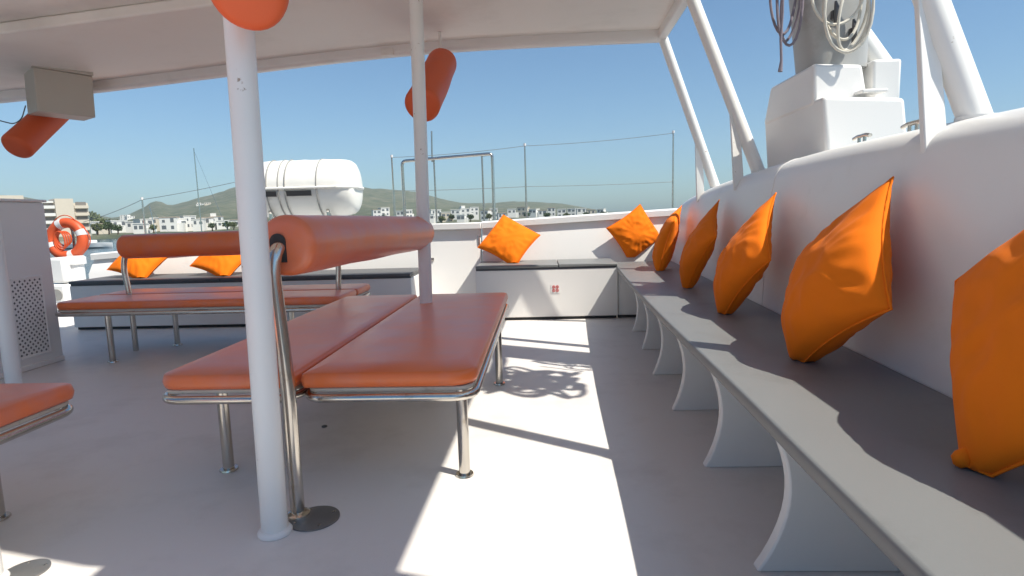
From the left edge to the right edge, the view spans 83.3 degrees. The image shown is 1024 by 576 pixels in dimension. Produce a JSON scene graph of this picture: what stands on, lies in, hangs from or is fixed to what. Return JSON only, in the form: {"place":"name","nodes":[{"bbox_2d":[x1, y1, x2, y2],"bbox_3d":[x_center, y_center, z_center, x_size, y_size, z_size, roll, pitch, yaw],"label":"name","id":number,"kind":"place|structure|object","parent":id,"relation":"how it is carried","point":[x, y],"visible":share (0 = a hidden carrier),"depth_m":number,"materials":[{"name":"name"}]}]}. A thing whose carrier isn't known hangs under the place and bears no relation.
{"place":"outdoors","nodes":[
{"label":"outdoors","id":0,"kind":"place"},
{"bbox_2d":[50,229,482,278],"bbox_3d":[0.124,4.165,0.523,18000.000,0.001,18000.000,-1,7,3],"label":"water","id":1,"kind":"structure","parent":0,"point":[86,254],"depth_m":106.94,"materials":[{"name":"blue liquid"}]},
{"bbox_2d":[62,215,112,248],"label":"sailing boat","id":2,"kind":"object","parent":1,"relation":"on","point":[94,244],"visible":0.58,"depth_m":120.01,"materials":[{"name":"paint"}]},
{"bbox_2d":[193,148,227,231],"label":"sailing boat","id":3,"kind":"object","parent":1,"relation":"on","point":[197,189],"visible":0.09,"depth_m":73.57,"materials":[{"name":"paint"}]},
{"bbox_3d":[-2.357,3.036,-0.634,8.020,3.475,15.750,-1,7,3],"label":"hull","id":4,"kind":"object","parent":1,"relation":"on","visible":0},
{"bbox_2d":[0,315,904,575],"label":"deck","id":5,"kind":"structure","parent":4,"relation":"on","point":[589,447],"depth_m":2.24,"materials":[{"name":"paint"}]},
{"bbox_2d":[0,548,9,575],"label":"canopy pole","id":6,"kind":"object","parent":5,"relation":"on","point":[4,572],"visible":1,"depth_m":1.66,"materials":[{"name":"white metal"}]},
{"bbox_2d":[0,220,22,383],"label":"canopy pole","id":7,"kind":"object","parent":5,"relation":"on","point":[10,358],"visible":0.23,"depth_m":3.33,"materials":[{"name":"white metal"}]},
{"bbox_2d":[8,559,50,575],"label":"deck disc","id":8,"kind":"object","parent":5,"relation":"on","point":[36,567],"visible":0.94,"depth_m":1.71,"materials":[{"name":"metal"}]},
{"bbox_2d":[0,198,64,378],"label":"cabinet","id":9,"kind":"object","parent":5,"relation":"on","point":[27,255],"visible":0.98,"depth_m":4.16,"materials":[{"name":"white metal"}]},
{"bbox_2d":[0,383,74,520],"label":"double bench","id":10,"kind":"object","parent":5,"relation":"on","point":[21,403],"visible":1,"depth_m":1.86,"materials":[{"name":"leather"}]},
{"bbox_2d":[55,230,370,362],"bbox_3d":[-2.287,0.021,4.556,2.160,0.955,0.859,-1,7,3],"label":"double bench","id":11,"kind":"object","parent":5,"relation":"on","point":[132,303],"visible":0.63,"depth_m":4.43,"materials":[{"name":"leather"}]},
{"bbox_2d":[69,267,418,329],"bbox_3d":[-2.627,0.101,5.879,3.380,0.485,0.630,-1,7,3],"label":"box bench","id":12,"kind":"object","parent":5,"relation":"on","point":[392,281],"visible":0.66,"depth_m":5.62,"materials":[{"name":"grey"}]},
{"bbox_2d":[107,256,167,277],"bbox_3d":[-3.839,-0.325,5.992,0.546,0.420,0.422,1,8,23],"label":"pillow","id":13,"kind":"object","parent":12,"relation":"on","point":[142,267],"visible":0.41,"depth_m":5.84,"materials":[{"name":"orange fabric"}]},
{"bbox_2d":[190,255,240,275],"bbox_3d":[-2.956,-0.345,5.936,0.555,0.422,0.423,2,8,25],"label":"pillow","id":14,"kind":"object","parent":12,"relation":"on","point":[226,265],"visible":0.44,"depth_m":5.78,"materials":[{"name":"orange fabric"}]},
{"bbox_2d":[223,17,292,541],"bbox_3d":[-0.787,-0.360,1.728,0.144,2.328,0.115,-1,7,3],"label":"canopy pole","id":15,"kind":"object","parent":5,"relation":"on","point":[242,80],"visible":1,"depth_m":1.74,"materials":[{"name":"white metal"}]},
{"bbox_2d":[0,0,687,102],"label":"canopy","id":16,"kind":"object","parent":15,"relation":"on","point":[115,45],"visible":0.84,"depth_m":4.15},
{"bbox_2d":[1,114,68,157],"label":"hanging roll","id":17,"kind":"object","parent":16,"relation":"hanging from","point":[27,136],"visible":0.63,"depth_m":4.49,"materials":[{"name":"orange plastic"}]},
{"bbox_2d":[0,66,94,123],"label":"ceiling box","id":18,"kind":"object","parent":16,"relation":"attached to","point":[59,93],"visible":0.92,"depth_m":4.42,"materials":[{"name":"beige plastic"}]},
{"bbox_2d":[211,0,288,30],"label":"hanging roll","id":19,"kind":"object","parent":16,"relation":"hanging from","point":[257,15],"visible":1,"depth_m":1.50,"materials":[{"name":"orange plastic"}]},
{"bbox_2d":[405,32,456,121],"bbox_3d":[-0.566,-1.529,4.112,0.239,0.760,0.857,-1,7,5],"label":"hanging roll","id":20,"kind":"object","parent":16,"relation":"hanging from","point":[440,65],"visible":0.79,"depth_m":3.95,"materials":[{"name":"orange plastic"}]},
{"bbox_2d":[289,506,339,531],"bbox_3d":[-0.668,0.778,1.951,0.164,0.008,0.164,-1,7,3],"label":"deck disc","id":21,"kind":"object","parent":5,"relation":"on","point":[319,518],"visible":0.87,"depth_m":1.93,"materials":[{"name":"metal"}]},
{"bbox_2d":[162,215,508,520],"bbox_3d":[-0.657,0.137,2.967,1.169,1.024,2.218,-1,7,3],"label":"double bench","id":22,"kind":"object","parent":5,"relation":"on","point":[392,343],"visible":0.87,"depth_m":2.21,"materials":[{"name":"leather"}]},
{"bbox_2d":[89,208,677,278],"bbox_3d":[-1.348,-0.206,6.237,6.570,1.134,0.200,-1,7,3],"label":"bow bulwark","id":23,"kind":"object","parent":5,"relation":"on","point":[586,236],"visible":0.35,"depth_m":6.06,"materials":[{"name":"white plastic"}]},
{"bbox_2d":[431,222,482,293],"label":"bow gate","id":24,"kind":"structure","parent":23,"relation":"attached to","point":[456,256],"depth_m":6.13,"materials":[{"name":"white metal"}]},
{"bbox_2d":[409,0,432,303],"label":"canopy pole","id":25,"kind":"object","parent":5,"relation":"on","point":[420,125],"visible":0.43,"depth_m":3.46,"materials":[{"name":"white metal"}]},
{"bbox_2d":[475,258,617,319],"bbox_3d":[0.343,0.004,5.767,1.345,0.530,0.600,-1,7,3],"label":"box bench","id":26,"kind":"object","parent":5,"relation":"on","point":[588,288],"visible":0.88,"depth_m":5.48,"materials":[{"name":"grey plastic"}]},
{"bbox_2d":[477,215,539,262],"bbox_3d":[-0.036,-0.500,5.832,0.578,0.488,0.326,2,8,24],"label":"pillow","id":27,"kind":"object","parent":26,"relation":"on","point":[507,240],"visible":1,"depth_m":5.76,"materials":[{"name":"orange fabric"}]},
{"bbox_2d":[551,284,559,292],"bbox_3d":[0.413,0.006,5.466,0.086,0.090,0.007,-1,7,3],"label":"warning sticker","id":28,"kind":"object","parent":26,"relation":"attached to","point":[555,288],"visible":1,"depth_m":5.47,"materials":[{"name":"white"}]},
{"bbox_2d":[618,272,636,317],"bbox_3d":[1.199,0.054,5.489,0.378,0.450,0.060,-1,7,3],"label":"corner panel","id":29,"kind":"object","parent":5,"relation":"on","point":[627,304],"visible":0.27,"depth_m":5.47,"materials":[{"name":"white paint"}]},
{"bbox_2d":[616,261,1023,575],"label":"side bench","id":30,"kind":"object","parent":5,"relation":"on","point":[860,449],"visible":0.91,"depth_m":1.53,"materials":[{"name":"grey paint"}]},
{"bbox_2d":[606,204,658,256],"bbox_3d":[1.274,-0.590,5.944,0.616,0.549,0.158,-3,7,-8],"label":"pillow","id":31,"kind":"object","parent":30,"relation":"on","point":[634,233],"visible":0.99,"depth_m":5.90,"materials":[{"name":"orange fabric"}]},
{"bbox_2d":[652,205,681,270],"bbox_3d":[1.341,-0.437,4.972,0.218,0.545,0.514,2,8,25],"label":"pillow","id":32,"kind":"object","parent":30,"relation":"on","point":[664,246],"visible":1,"depth_m":4.81,"materials":[{"name":"orange fabric"}]},
{"bbox_2d":[679,199,719,287],"bbox_3d":[1.222,-0.292,3.775,0.248,0.566,0.594,1,8,21],"label":"pillow","id":33,"kind":"object","parent":30,"relation":"on","point":[698,249],"visible":1,"depth_m":3.63,"materials":[{"name":"orange fabric"}]},
{"bbox_2d":[713,192,776,314],"bbox_3d":[1.110,-0.164,2.760,0.270,0.574,0.605,2,8,27],"label":"pillow","id":34,"kind":"object","parent":30,"relation":"on","point":[744,260],"visible":1,"depth_m":2.63,"materials":[{"name":"orange fabric"}]},
{"bbox_2d":[781,176,893,361],"bbox_3d":[1.017,-0.049,1.819,0.280,0.584,0.675,-1,7,3],"label":"pillow","id":35,"kind":"object","parent":30,"relation":"on","point":[838,292],"visible":1,"depth_m":1.69,"materials":[{"name":"orange fabric"}]},
{"bbox_2d":[950,230,1023,477],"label":"pillow","id":36,"kind":"object","parent":30,"relation":"on","point":[987,353],"visible":1,"depth_m":1.07,"materials":[{"name":"orange fabric"}]},
{"bbox_2d":[671,107,1023,398],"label":"bulwark","id":37,"kind":"object","parent":5,"relation":"on","point":[957,203],"visible":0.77,"depth_m":1.70,"materials":[{"name":"white paint"}]},
{"bbox_2d":[659,37,719,201],"bbox_3d":[1.441,-1.370,4.645,0.550,1.345,0.102,-2,7,-4],"label":"roof strut","id":38,"kind":"object","parent":37,"relation":"attached to","point":[702,159],"visible":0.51,"depth_m":4.63,"materials":[{"name":"white paint"}]},
{"bbox_2d":[686,0,764,190],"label":"roof strut","id":39,"kind":"object","parent":37,"relation":"on","point":[740,134],"visible":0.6,"depth_m":3.62,"materials":[{"name":"white paint"}]},
{"bbox_2d":[765,0,905,167],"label":"crane column","id":40,"kind":"structure","parent":37,"relation":"on","point":[826,96],"depth_m":2.92,"materials":[{"name":"white metal"}]},
{"bbox_2d":[769,0,803,71],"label":"rope coil","id":41,"kind":"object","parent":40,"relation":"hanging from","point":[778,27],"visible":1,"depth_m":2.94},
{"bbox_2d":[811,0,874,53],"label":"rope coil","id":42,"kind":"object","parent":40,"relation":"hanging from","point":[868,17],"visible":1,"depth_m":2.83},
{"bbox_2d":[912,0,993,153],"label":"roof strut","id":43,"kind":"object","parent":37,"relation":"on","point":[944,58],"visible":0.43,"depth_m":1.66,"materials":[{"name":"white paint"}]},
{"bbox_2d":[24,187,611,240],"bbox_3d":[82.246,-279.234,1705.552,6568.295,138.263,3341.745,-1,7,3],"label":"hills","id":44,"kind":"structure","parent":0,"point":[226,202],"depth_m":1116.16,"materials":[{"name":"green plant"}]},
{"bbox_2d":[0,195,91,236],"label":"hotel","id":45,"kind":"structure","parent":44,"relation":"on","point":[54,209],"depth_m":224.93,"materials":[{"name":"beige"}]},
{"bbox_2d":[45,217,54,220],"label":"window","id":46,"kind":"structure","parent":45,"relation":"in","point":[46,218],"depth_m":223.00,"materials":[{"name":"grey glass"}]},
{"bbox_2d":[76,209,86,212],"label":"window","id":47,"kind":"structure","parent":45,"relation":"in","point":[77,210],"depth_m":230.19,"materials":[{"name":"grey"}]},
{"bbox_2d":[77,216,87,219],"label":"window","id":48,"kind":"structure","parent":45,"relation":"in","point":[85,217],"depth_m":230.70,"materials":[{"name":"grey glass"}]},
{"bbox_2d":[89,211,99,220],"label":"tree","id":49,"kind":"object","parent":44,"relation":"on","point":[93,216],"visible":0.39,"depth_m":720.03,"materials":[{"name":"green plant"}]},
{"bbox_2d":[90,221,99,233],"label":"house","id":50,"kind":"structure","parent":44,"relation":"on","point":[93,231],"depth_m":279.87,"materials":[{"name":"white concrete"}]},
{"bbox_2d":[90,223,102,234],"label":"tree","id":51,"kind":"object","parent":44,"relation":"on","point":[94,227],"visible":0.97,"depth_m":234.89,"materials":[{"name":"green plant"}]},
{"bbox_2d":[94,216,106,222],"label":"tree","id":52,"kind":"object","parent":44,"relation":"on","point":[102,220],"visible":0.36,"depth_m":310.44,"materials":[{"name":"green plant"}]},
{"bbox_2d":[95,223,110,233],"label":"house","id":53,"kind":"structure","parent":44,"relation":"on","point":[103,231],"depth_m":262.14,"materials":[{"name":"white concrete"}]},
{"bbox_2d":[101,221,115,234],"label":"tree","id":54,"kind":"object","parent":44,"relation":"on","point":[109,225],"visible":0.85,"depth_m":242.12,"materials":[{"name":"green plant"}]},
{"bbox_2d":[106,220,127,232],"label":"house","id":55,"kind":"structure","parent":44,"relation":"on","point":[120,222],"depth_m":285.95,"materials":[{"name":"white concrete"}]},
{"bbox_2d":[112,224,122,234],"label":"tree","id":56,"kind":"object","parent":44,"relation":"on","point":[118,228],"visible":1,"depth_m":236.62,"materials":[{"name":"green plant"}]},
{"bbox_2d":[125,221,133,232],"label":"house","id":57,"kind":"structure","parent":44,"relation":"on","point":[129,226],"depth_m":278.12,"materials":[{"name":"white concrete"}]},
{"bbox_2d":[124,215,134,219],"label":"house","id":58,"kind":"structure","parent":44,"relation":"on","point":[128,217],"depth_m":911.41,"materials":[{"name":"white paint"}]},
{"bbox_2d":[132,223,151,233],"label":"house","id":59,"kind":"structure","parent":44,"relation":"on","point":[138,228],"depth_m":243.78,"materials":[{"name":"white concrete"}]},
{"bbox_2d":[132,219,156,231],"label":"house","id":60,"kind":"structure","parent":44,"relation":"on","point":[149,221],"depth_m":271.87,"materials":[{"name":"white paint"}]},
{"bbox_2d":[149,224,156,232],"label":"tree","id":61,"kind":"object","parent":44,"relation":"on","point":[152,227],"visible":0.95,"depth_m":246.04,"materials":[{"name":"green plant"}]},
{"bbox_2d":[150,218,159,230],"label":"house","id":62,"kind":"structure","parent":44,"relation":"on","point":[155,220],"depth_m":278.49,"materials":[{"name":"white paint"}]},
{"bbox_2d":[158,217,185,231],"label":"house","id":63,"kind":"structure","parent":44,"relation":"on","point":[171,224],"depth_m":265.43,"materials":[{"name":"white paint"}]},
{"bbox_2d":[179,218,187,231],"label":"house","id":64,"kind":"structure","parent":44,"relation":"on","point":[182,220],"depth_m":273.61,"materials":[{"name":"white paint"}]},
{"bbox_2d":[179,216,195,230],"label":"house","id":65,"kind":"structure","parent":44,"relation":"on","point":[189,223],"depth_m":290.84,"materials":[{"name":"white paint"}]},
{"bbox_2d":[191,219,206,230],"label":"house","id":66,"kind":"structure","parent":44,"relation":"on","point":[196,225],"depth_m":273.77,"materials":[{"name":"white paint"}]},
{"bbox_2d":[199,217,216,229],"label":"house","id":67,"kind":"structure","parent":44,"relation":"on","point":[209,219],"depth_m":283.90,"materials":[{"name":"white paint"}]},
{"bbox_2d":[210,213,222,222],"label":"house","id":68,"kind":"structure","parent":44,"relation":"on","point":[216,217],"depth_m":340.12,"materials":[{"name":"white paint"}]},
{"bbox_2d":[216,220,229,229],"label":"house","id":69,"kind":"structure","parent":44,"relation":"on","point":[219,224],"depth_m":286.33,"materials":[{"name":"white paint"}]},
{"bbox_2d":[221,221,230,229],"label":"tree","id":70,"kind":"object","parent":44,"relation":"on","point":[227,223],"visible":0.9,"depth_m":264.81,"materials":[{"name":"green plant"}]},
{"bbox_2d":[229,221,237,229],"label":"tree","id":71,"kind":"object","parent":44,"relation":"on","point":[233,224],"visible":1,"depth_m":260.82,"materials":[{"name":"green plant"}]},
{"bbox_2d":[371,209,380,215],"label":"house","id":72,"kind":"structure","parent":44,"relation":"on","point":[376,212],"depth_m":419.29,"materials":[{"name":"white paint"}]},
{"bbox_2d":[378,207,389,215],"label":"house","id":73,"kind":"structure","parent":44,"relation":"on","point":[385,211],"depth_m":432.56,"materials":[{"name":"white paint"}]},
{"bbox_2d":[402,209,413,215],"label":"house","id":74,"kind":"structure","parent":44,"relation":"on","point":[408,212],"depth_m":393.53,"materials":[{"name":"white paint"}]},
{"bbox_2d":[430,214,435,222],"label":"house","id":75,"kind":"structure","parent":44,"relation":"on","point":[432,219],"depth_m":317.14,"materials":[{"name":"white paint"}]},
{"bbox_2d":[430,209,440,219],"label":"house","id":76,"kind":"structure","parent":44,"relation":"on","point":[432,211],"depth_m":377.90,"materials":[{"name":"white paint"}]},
{"bbox_2d":[438,216,445,222],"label":"tree","id":77,"kind":"object","parent":44,"relation":"on","point":[441,218],"visible":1,"depth_m":298.97,"materials":[{"name":"green plant"}]},
{"bbox_2d":[439,212,452,221],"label":"house","id":78,"kind":"structure","parent":44,"relation":"on","point":[446,215],"depth_m":342.56,"materials":[{"name":"white paint"}]},
{"bbox_2d":[451,209,460,219],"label":"house","id":79,"kind":"structure","parent":44,"relation":"on","point":[454,212],"depth_m":391.61,"materials":[{"name":"white paint"}]},
{"bbox_2d":[457,214,467,221],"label":"house","id":80,"kind":"structure","parent":44,"relation":"on","point":[461,218],"depth_m":306.61,"materials":[{"name":"white paint"}]},
{"bbox_2d":[459,206,473,219],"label":"house","id":81,"kind":"structure","parent":44,"relation":"on","point":[464,210],"depth_m":416.86,"materials":[{"name":"white paint"}]},
{"bbox_2d":[469,207,478,219],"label":"house","id":82,"kind":"structure","parent":44,"relation":"on","point":[474,211],"depth_m":429.56,"materials":[{"name":"white paint"}]},
{"bbox_2d":[480,210,491,220],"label":"house","id":83,"kind":"structure","parent":44,"relation":"on","point":[486,212],"depth_m":368.97,"materials":[{"name":"white paint"}]},
{"bbox_2d":[497,212,508,219],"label":"house","id":84,"kind":"structure","parent":44,"relation":"on","point":[499,215],"depth_m":325.94,"materials":[{"name":"white paint"}]},
{"bbox_2d":[507,209,518,217],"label":"house","id":85,"kind":"structure","parent":44,"relation":"on","point":[512,213],"depth_m":393.63,"materials":[{"name":"white paint"}]},
{"bbox_2d":[517,207,528,216],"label":"house","id":86,"kind":"structure","parent":44,"relation":"on","point":[521,210],"depth_m":424.12,"materials":[{"name":"white paint"}]},
{"bbox_2d":[528,209,539,217],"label":"house","id":87,"kind":"structure","parent":44,"relation":"on","point":[533,213],"depth_m":393.40,"materials":[{"name":"white paint"}]},
{"bbox_2d":[537,210,546,216],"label":"house","id":88,"kind":"structure","parent":44,"relation":"on","point":[541,213],"depth_m":356.06,"materials":[{"name":"white paint"}]},
{"bbox_2d":[547,207,555,216],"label":"house","id":89,"kind":"structure","parent":44,"relation":"on","point":[551,211],"depth_m":429.26,"materials":[{"name":"white paint"}]},
{"bbox_2d":[557,209,565,215],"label":"house","id":90,"kind":"structure","parent":44,"relation":"on","point":[560,212],"depth_m":404.23,"materials":[{"name":"white paint"}]},
{"bbox_2d":[567,208,575,214],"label":"house","id":91,"kind":"structure","parent":44,"relation":"on","point":[571,211],"depth_m":440.23,"materials":[{"name":"white paint"}]},
{"bbox_2d":[575,208,585,214],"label":"house","id":92,"kind":"structure","parent":44,"relation":"on","point":[580,211],"depth_m":414.93,"materials":[{"name":"white paint"}]},
{"bbox_2d":[586,209,594,213],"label":"house","id":93,"kind":"structure","parent":44,"relation":"on","point":[591,211],"depth_m":395.82,"materials":[{"name":"white paint"}]},
{"bbox_2d":[0,0,1023,217],"label":"sky","id":94,"kind":"structure","parent":0,"point":[139,142],"materials":[{"name":"blue"}]},
{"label":"foredeck","id":95,"kind":"structure","parent":0,"visible":0},
{"bbox_2d":[50,257,72,311],"bbox_3d":[-5.508,0.006,7.033,0.382,0.758,0.400,-1,7,3],"label":"vent locker","id":96,"kind":"object","parent":95,"relation":"on","point":[62,273],"visible":0.3,"depth_m":6.91,"materials":[{"name":"grey plastic"}]},
{"bbox_2d":[47,215,90,256],"bbox_3d":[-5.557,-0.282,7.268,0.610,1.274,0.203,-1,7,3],"label":"lifebuoy","id":97,"kind":"object","parent":95,"relation":"on","point":[78,229],"visible":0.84,"depth_m":7.16,"materials":[{"name":"orange plastic"}]},
{"bbox_2d":[66,255,86,280],"bbox_3d":[-5.359,-0.013,7.124,0.220,0.766,0.220,-1,7,3],"label":"mooring post","id":98,"kind":"object","parent":95,"relation":"on","point":[77,263],"visible":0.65,"depth_m":7.04,"materials":[{"name":"white plastic"}]},
{"bbox_2d":[140,197,146,233],"bbox_3d":[-4.703,-0.428,7.443,0.030,1.471,0.032,-1,7,3],"label":"stanchion","id":99,"kind":"object","parent":95,"relation":"on","point":[145,230],"visible":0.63,"depth_m":7.38,"materials":[{"name":"silver metal"}]},
{"bbox_2d":[143,182,234,199],"bbox_3d":[-4.029,-1.219,7.208,1.421,0.182,0.006,0,7,11],"label":"guard wire","id":100,"kind":"object","parent":99,"relation":"attached to","point":[188,191],"visible":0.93,"depth_m":7.21,"materials":[{"name":"metal"}]},
{"bbox_2d":[264,159,363,220],"bbox_3d":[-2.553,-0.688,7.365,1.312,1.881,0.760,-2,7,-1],"label":"liferaft canister","id":101,"kind":"object","parent":95,"relation":"on","point":[318,187],"visible":0.74,"depth_m":7.00,"materials":[{"name":"white plastic"}]},
{"bbox_2d":[390,155,395,215],"bbox_3d":[-1.463,-0.710,7.248,0.030,1.888,0.032,-1,7,3],"label":"stanchion","id":102,"kind":"object","parent":95,"relation":"on","point":[394,208],"visible":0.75,"depth_m":7.17,"materials":[{"name":"silver metal"}]},
{"bbox_2d":[392,146,521,157],"bbox_3d":[-0.667,-1.677,7.086,1.652,0.087,0.006,-1,7,3],"label":"guard wire","id":103,"kind":"object","parent":102,"relation":"attached to","point":[465,152],"visible":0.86,"depth_m":7.08,"materials":[{"name":"metal"}]},
{"bbox_2d":[405,186,524,190],"bbox_3d":[-0.654,-1.226,7.143,1.652,0.016,0.006,-1,7,3],"label":"guard wire","id":104,"kind":"object","parent":102,"relation":"attached to","point":[464,189],"visible":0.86,"depth_m":7.14,"materials":[{"name":"metal"}]},
{"bbox_2d":[401,131,495,222],"bbox_3d":[-0.736,-0.832,7.143,1.114,2.113,0.532,-1,7,3],"label":"bow rail","id":105,"kind":"object","parent":95,"relation":"on","point":[432,158],"visible":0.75,"depth_m":6.83,"materials":[{"name":"silver metal"}]},
{"bbox_2d":[523,143,527,217],"bbox_3d":[0.184,-0.789,7.157,0.030,1.970,0.032,-1,7,3],"label":"stanchion","id":106,"kind":"object","parent":95,"relation":"on","point":[526,210],"visible":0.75,"depth_m":7.09,"materials":[{"name":"silver metal"}]},
{"bbox_2d":[672,130,674,207],"bbox_3d":[1.971,-0.874,7.059,0.030,2.058,0.032,-1,7,3],"label":"stanchion","id":107,"kind":"object","parent":95,"relation":"on","point":[673,131],"visible":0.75,"depth_m":6.98,"materials":[{"name":"silver metal"}]},
{"bbox_2d":[527,182,664,186],"bbox_3d":[1.065,-1.266,7.053,1.791,0.016,0.006,-1,7,3],"label":"guard wire","id":108,"kind":"object","parent":107,"relation":"attached to","point":[590,185],"visible":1,"depth_m":7.06,"materials":[{"name":"metal"}]},
{"bbox_2d":[529,133,671,145],"bbox_3d":[1.049,-1.800,6.986,1.791,0.093,0.006,-1,7,3],"label":"guard wire","id":109,"kind":"object","parent":107,"relation":"attached to","point":[598,141],"visible":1,"depth_m":6.99,"materials":[{"name":"metal"}]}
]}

